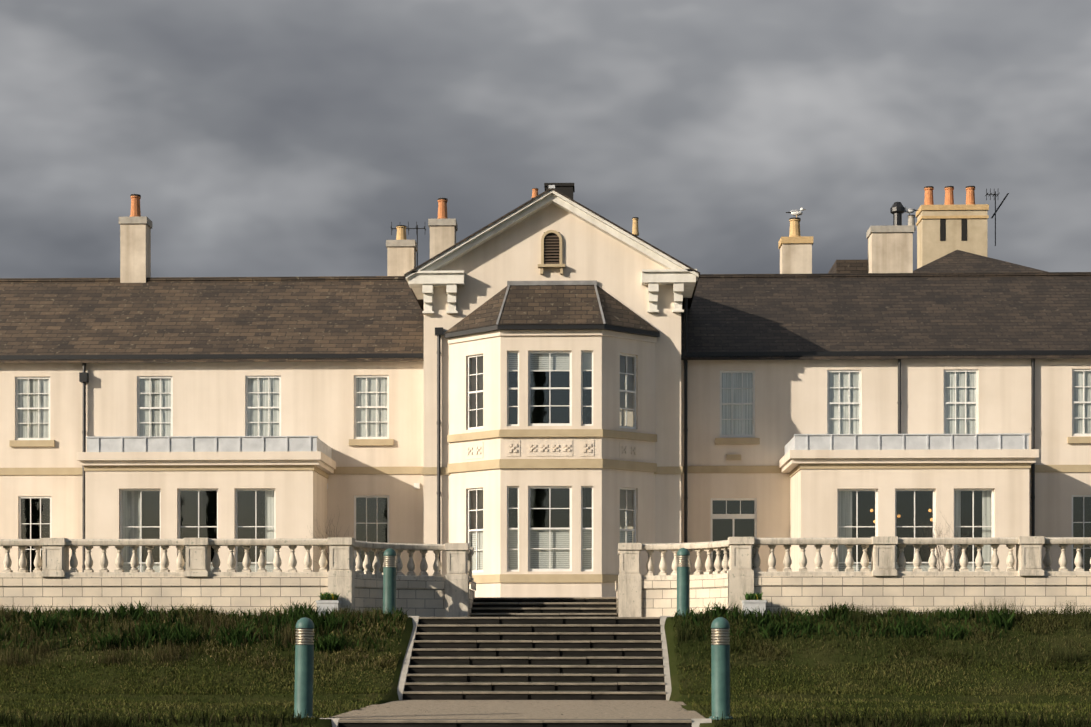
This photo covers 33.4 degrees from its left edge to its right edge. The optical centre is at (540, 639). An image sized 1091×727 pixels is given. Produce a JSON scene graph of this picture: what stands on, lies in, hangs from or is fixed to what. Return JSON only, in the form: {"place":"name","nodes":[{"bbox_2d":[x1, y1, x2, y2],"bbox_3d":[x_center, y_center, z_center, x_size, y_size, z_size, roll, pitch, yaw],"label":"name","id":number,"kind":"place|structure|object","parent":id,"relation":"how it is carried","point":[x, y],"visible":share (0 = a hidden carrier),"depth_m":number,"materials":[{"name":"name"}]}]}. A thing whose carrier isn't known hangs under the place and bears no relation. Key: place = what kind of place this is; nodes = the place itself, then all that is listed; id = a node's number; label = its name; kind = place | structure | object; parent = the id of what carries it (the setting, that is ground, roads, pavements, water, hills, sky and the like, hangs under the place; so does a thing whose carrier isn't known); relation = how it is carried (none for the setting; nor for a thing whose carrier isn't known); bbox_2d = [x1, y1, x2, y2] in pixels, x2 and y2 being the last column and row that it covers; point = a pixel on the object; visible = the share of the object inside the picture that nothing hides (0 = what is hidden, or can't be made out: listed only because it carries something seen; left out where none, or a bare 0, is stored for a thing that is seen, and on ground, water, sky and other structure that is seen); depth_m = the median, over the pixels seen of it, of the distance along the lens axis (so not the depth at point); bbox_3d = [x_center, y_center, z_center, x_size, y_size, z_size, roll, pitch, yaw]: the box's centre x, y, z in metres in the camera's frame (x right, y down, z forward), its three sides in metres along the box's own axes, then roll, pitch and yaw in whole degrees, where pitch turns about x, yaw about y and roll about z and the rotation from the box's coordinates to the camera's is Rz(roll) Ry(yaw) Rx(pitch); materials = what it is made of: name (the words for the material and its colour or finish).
{"place":"outdoors","nodes":[
{"label":"outdoors","id":0,"kind":"place"},
{"bbox_2d":[0,599,1090,726],"bbox_3d":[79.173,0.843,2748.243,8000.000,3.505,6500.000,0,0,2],"label":"ground","id":1,"kind":"structure","parent":0,"point":[402,646],"depth_m":33.13,"materials":[{"name":"green plant"}]},
{"bbox_2d":[294,617,313,717],"bbox_3d":[-3.255,0.436,24.993,0.328,1.490,0.328,1,0,19],"label":"bollard","id":2,"kind":"object","parent":1,"relation":"on","point":[304,667],"visible":0.94,"depth_m":24.89,"materials":[{"name":"teal metal"}]},
{"bbox_2d":[383,548,395,613],"bbox_3d":[-2.990,-1.064,35.928,0.328,1.490,0.328,1,1,29],"label":"bollard","id":3,"kind":"object","parent":1,"relation":"on","point":[389,581],"visible":0.79,"depth_m":35.82,"materials":[{"name":"teal metal"}]},
{"bbox_2d":[320,597,711,726],"bbox_3d":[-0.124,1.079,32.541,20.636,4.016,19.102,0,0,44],"label":"steps","id":4,"kind":"structure","parent":1,"relation":"on","point":[543,662],"depth_m":33.54,"materials":[{"name":"black stone"}]},
{"bbox_2d":[316,600,765,616],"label":"planters","id":5,"kind":"object","parent":1,"relation":"on","point":[748,604],"visible":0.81,"depth_m":35.76,"materials":[{"name":"stone"}]},
{"bbox_2d":[318,591,762,599],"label":"planter plants","id":6,"kind":"object","parent":5,"relation":"on","point":[333,596],"visible":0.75,"depth_m":35.91,"materials":[{"name":"green plant"}]},
{"bbox_2d":[0,203,1090,597],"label":"building","id":7,"kind":"structure","parent":1,"relation":"on","point":[790,467],"depth_m":46.62,"materials":[{"name":"beige paint"}]},
{"bbox_2d":[0,188,1090,362],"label":"roofs","id":8,"kind":"structure","parent":7,"relation":"on","point":[957,300],"depth_m":50.23,"materials":[{"name":"tile"}]},
{"bbox_2d":[119,183,988,282],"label":"chimneys","id":9,"kind":"object","parent":8,"relation":"on","point":[948,227],"visible":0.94,"depth_m":55.11,"materials":[{"name":"concrete"}]},
{"bbox_2d":[786,207,917,216],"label":"seagulls","id":10,"kind":"object","parent":9,"relation":"attached to","point":[796,213],"visible":0.88,"depth_m":54.52,"materials":[{"name":"white"}]},
{"bbox_2d":[406,185,697,313],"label":"cornice","id":11,"kind":"structure","parent":7,"relation":"attached to","point":[424,280],"depth_m":46.33,"materials":[{"name":"white"}]},
{"bbox_2d":[18,353,1090,572],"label":"glazing","id":12,"kind":"structure","parent":7,"relation":"attached to","point":[560,518],"depth_m":47.20,"materials":[{"name":"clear glass"}]},
{"bbox_2d":[79,298,1034,572],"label":"pipes","id":13,"kind":"object","parent":7,"relation":"attached to","point":[83,374],"visible":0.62,"depth_m":47.99,"materials":[{"name":"black"}]},
{"bbox_2d":[391,188,1008,265],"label":"tv antennas","id":14,"kind":"object","parent":7,"relation":"on","point":[417,228],"visible":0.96,"depth_m":61.94,"materials":[{"name":"black metal"}]},
{"bbox_2d":[870,509,932,522],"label":"lamps","id":15,"kind":"object","parent":7,"relation":"attached to","point":[898,515],"depth_m":46.16,"materials":[{"name":"orange"}]},
{"bbox_2d":[0,576,1090,616],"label":"terrace wall","id":16,"kind":"structure","parent":1,"relation":"on","point":[658,597],"depth_m":36.41,"materials":[{"name":"beige stone"}]},
{"bbox_2d":[0,536,1090,616],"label":"balustrade","id":17,"kind":"object","parent":16,"relation":"on","point":[738,571],"visible":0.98,"depth_m":36.44,"materials":[{"name":"stone"}]},
{"bbox_2d":[0,705,1090,726],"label":"grass","id":18,"kind":"structure","parent":1,"relation":"on","point":[111,722],"depth_m":24.36,"materials":[{"name":"green plant"}]},
{"bbox_2d":[0,599,1090,666],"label":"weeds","id":19,"kind":"object","parent":1,"relation":"on","point":[296,613],"visible":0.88,"depth_m":34.89,"materials":[{"name":"green plant"}]},
{"bbox_2d":[677,548,689,614],"bbox_3d":[2.798,-1.064,35.761,0.328,1.490,0.328,0,1,14],"label":"bollard","id":20,"kind":"object","parent":1,"relation":"on","point":[683,582],"visible":0.92,"depth_m":35.65,"materials":[{"name":"teal metal"}]},
{"bbox_2d":[709,617,732,719],"bbox_3d":[2.453,0.436,24.816,0.328,1.490,0.328,-1,1,-20],"label":"bollard","id":21,"kind":"object","parent":1,"relation":"on","point":[720,673],"visible":0.98,"depth_m":24.71,"materials":[{"name":"teal metal"}]},
{"bbox_2d":[0,0,1090,277],"label":"sky","id":22,"kind":"structure","parent":0,"point":[255,138],"materials":[{"name":"grey"}]},
{"bbox_2d":[307,515,979,570],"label":"shrubs","id":23,"kind":"object","parent":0,"point":[941,557],"visible":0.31,"depth_m":38.21,"materials":[{"name":"brown plant"}]}
]}

